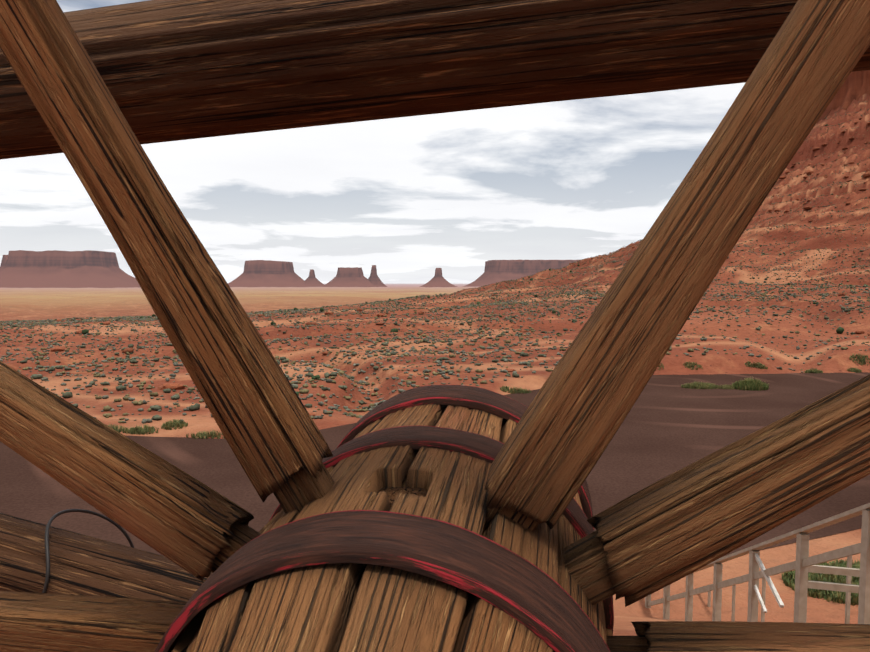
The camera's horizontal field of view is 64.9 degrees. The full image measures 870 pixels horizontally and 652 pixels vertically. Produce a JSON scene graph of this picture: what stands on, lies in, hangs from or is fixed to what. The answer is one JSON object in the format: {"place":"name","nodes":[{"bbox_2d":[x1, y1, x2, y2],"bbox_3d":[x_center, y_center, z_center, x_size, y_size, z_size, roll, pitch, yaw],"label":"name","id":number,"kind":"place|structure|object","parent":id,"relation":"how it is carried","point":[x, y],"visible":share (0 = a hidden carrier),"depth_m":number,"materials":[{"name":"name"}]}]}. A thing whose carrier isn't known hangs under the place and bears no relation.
{"place":"outdoors","nodes":[
{"label":"outdoors","id":0,"kind":"place"},
{"bbox_2d":[0,513,212,601],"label":"wooden spoke","id":1,"kind":"object","parent":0,"point":[81,564],"visible":0.33,"depth_m":0.83,"materials":[{"name":"brown wood"}]},
{"bbox_2d":[42,509,133,592],"bbox_3d":[-0.464,0.317,0.898,0.043,0.155,0.174,1,4,11],"label":"wire","id":2,"kind":"object","parent":1,"relation":"attached to","point":[54,516],"visible":0.69,"depth_m":0.87,"materials":[{"name":"black metal"}]},
{"bbox_2d":[126,424,158,434],"bbox_3d":[-15.648,5.477,36.518,1.846,0.494,0.998,0,4,-1],"label":"shrub","id":3,"kind":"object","parent":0,"point":[146,429],"depth_m":36.39,"materials":[{"name":"green plant"}]},
{"bbox_2d":[161,419,187,429],"bbox_3d":[-14.250,5.340,37.448,1.453,0.529,1.212,0,4,-1],"label":"shrub","id":4,"kind":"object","parent":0,"point":[175,424],"depth_m":37.36,"materials":[{"name":"green plant"}]},
{"bbox_2d":[0,0,745,283],"label":"sky","id":5,"kind":"structure","parent":0,"point":[410,197],"materials":[{"name":"white"}]},
{"bbox_2d":[0,94,869,635],"bbox_3d":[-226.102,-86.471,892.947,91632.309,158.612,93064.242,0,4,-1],"label":"ground","id":6,"kind":"structure","parent":0,"point":[56,302],"depth_m":92.67,"materials":[{"name":"soil"}]},
{"bbox_2d":[0,250,140,287],"bbox_3d":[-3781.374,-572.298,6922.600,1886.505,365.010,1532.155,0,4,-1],"label":"mesa","id":7,"kind":"structure","parent":6,"relation":"on","point":[58,269],"depth_m":6602.52,"materials":[{"name":"brown stone"}]},
{"bbox_2d":[108,424,129,432],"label":"edge grass","id":8,"kind":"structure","parent":6,"relation":"on","point":[120,429],"depth_m":36.61,"materials":[{"name":"green plant"}]},
{"bbox_2d":[186,428,224,438],"bbox_3d":[-11.835,5.558,35.514,2.145,0.467,1.110,0,4,-1],"label":"shrub","id":9,"kind":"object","parent":6,"relation":"on","point":[212,434],"depth_m":35.43,"materials":[{"name":"green plant"}]},
{"bbox_2d":[228,260,311,286],"bbox_3d":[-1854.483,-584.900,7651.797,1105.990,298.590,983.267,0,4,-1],"label":"butte","id":10,"kind":"object","parent":6,"relation":"on","point":[262,273],"visible":0.81,"depth_m":7437.10,"materials":[{"name":"brown stone"}]},
{"bbox_2d":[304,269,323,286],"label":"spire","id":11,"kind":"structure","parent":6,"relation":"on","point":[312,280],"depth_m":7598.26,"materials":[{"name":"brown stone"}]},
{"bbox_2d":[322,267,376,286],"bbox_3d":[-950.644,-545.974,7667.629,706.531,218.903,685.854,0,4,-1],"label":"butte","id":12,"kind":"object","parent":6,"relation":"on","point":[350,277],"visible":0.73,"depth_m":7504.28,"materials":[{"name":"brown stone"}]},
{"bbox_2d":[368,265,386,286],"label":"spire","id":13,"kind":"structure","parent":6,"relation":"on","point":[374,279],"depth_m":7617.43,"materials":[{"name":"brown stone"}]},
{"bbox_2d":[0,0,869,158],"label":"wooden beam","id":14,"kind":"structure","parent":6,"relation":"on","point":[172,70],"depth_m":0.67,"materials":[{"name":"brown wood"}]},
{"bbox_2d":[0,0,869,651],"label":"wagon wheel","id":15,"kind":"object","parent":14,"relation":"attached to","point":[440,518],"visible":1,"depth_m":0.36,"materials":[{"name":"brown wood"}]},
{"bbox_2d":[0,99,869,561],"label":"scrub bushes","id":16,"kind":"object","parent":6,"relation":"on","point":[402,307],"visible":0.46,"depth_m":90.95,"materials":[{"name":"green plant"}]},
{"bbox_2d":[420,268,456,286],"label":"spire","id":17,"kind":"structure","parent":6,"relation":"on","point":[438,279],"depth_m":7245.92,"materials":[{"name":"brown stone"}]},
{"bbox_2d":[26,118,869,415],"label":"boulders","id":18,"kind":"object","parent":6,"relation":"on","point":[180,386],"visible":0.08,"depth_m":152.95,"materials":[{"name":"red stone"}]},
{"bbox_2d":[500,386,531,393],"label":"edge grass","id":19,"kind":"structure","parent":6,"relation":"on","point":[518,390],"depth_m":49.77,"materials":[{"name":"green plant"}]},
{"bbox_2d":[462,260,578,286],"bbox_3d":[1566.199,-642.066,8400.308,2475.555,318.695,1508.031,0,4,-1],"label":"mesa","id":20,"kind":"structure","parent":6,"relation":"on","point":[495,271],"depth_m":7942.29,"materials":[{"name":"brown stone"}]},
{"bbox_2d":[645,503,869,623],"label":"fence","id":21,"kind":"object","parent":6,"relation":"on","point":[803,564],"visible":0.6,"depth_m":9.20,"materials":[{"name":"paint"}]},
{"bbox_2d":[754,553,783,612],"bbox_3d":[4.966,3.926,10.217,0.050,0.786,0.965,0,4,2],"label":"stair railing brace","id":22,"kind":"object","parent":21,"relation":"attached to","point":[770,584],"visible":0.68,"depth_m":10.29,"materials":[{"name":"white wood"}]},
{"bbox_2d":[804,368,822,372],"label":"edge grass","id":23,"kind":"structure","parent":6,"relation":"on","point":[813,370],"depth_m":60.77,"materials":[{"name":"green plant"}]},
{"bbox_2d":[781,559,859,605],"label":"shrub","id":24,"kind":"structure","parent":6,"relation":"on","point":[788,578],"depth_m":17.67,"materials":[{"name":"green plant"}]},
{"bbox_2d":[847,368,861,372],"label":"edge grass","id":25,"kind":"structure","parent":6,"relation":"on","point":[856,370],"depth_m":61.34,"materials":[{"name":"green plant"}]},
{"bbox_2d":[0,372,869,556],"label":"road","id":26,"kind":"structure","parent":0,"point":[669,425],"depth_m":31.93,"materials":[{"name":"brown soil"}]},
{"bbox_2d":[683,361,702,369],"bbox_3d":[23.014,3.550,61.096,1.746,0.825,0.970,0,4,-1],"label":"shrub","id":27,"kind":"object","parent":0,"point":[693,365],"depth_m":61.05,"materials":[{"name":"green plant"}]},
{"bbox_2d":[681,381,718,388],"bbox_3d":[20.254,4.461,52.252,2.882,0.556,1.603,0,4,-1],"label":"shrub","id":28,"kind":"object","parent":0,"point":[701,385],"depth_m":51.95,"materials":[{"name":"green plant"}]},
{"bbox_2d":[717,384,735,388],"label":"island grass","id":29,"kind":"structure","parent":0,"point":[725,386],"depth_m":51.70,"materials":[{"name":"green plant"}]},
{"bbox_2d":[732,376,768,390],"bbox_3d":[23.862,4.286,51.738,2.973,0.970,2.178,0,4,-1],"label":"shrub","id":30,"kind":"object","parent":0,"point":[755,385],"depth_m":51.22,"materials":[{"name":"green plant"}]},
{"bbox_2d":[745,360,767,368],"bbox_3d":[29.004,3.525,61.673,2.129,0.788,0.785,0,4,-1],"label":"shrub","id":31,"kind":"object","parent":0,"point":[757,364],"depth_m":61.60,"materials":[{"name":"green plant"}]},
{"bbox_2d":[816,70,869,123],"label":"cliff","id":32,"kind":"structure","parent":0,"point":[856,85],"depth_m":385.48,"materials":[{"name":"stone"}]},
{"bbox_2d":[849,353,869,365],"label":"shrub","id":33,"kind":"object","parent":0,"point":[860,358],"depth_m":62.66,"materials":[{"name":"green plant"}]}
]}

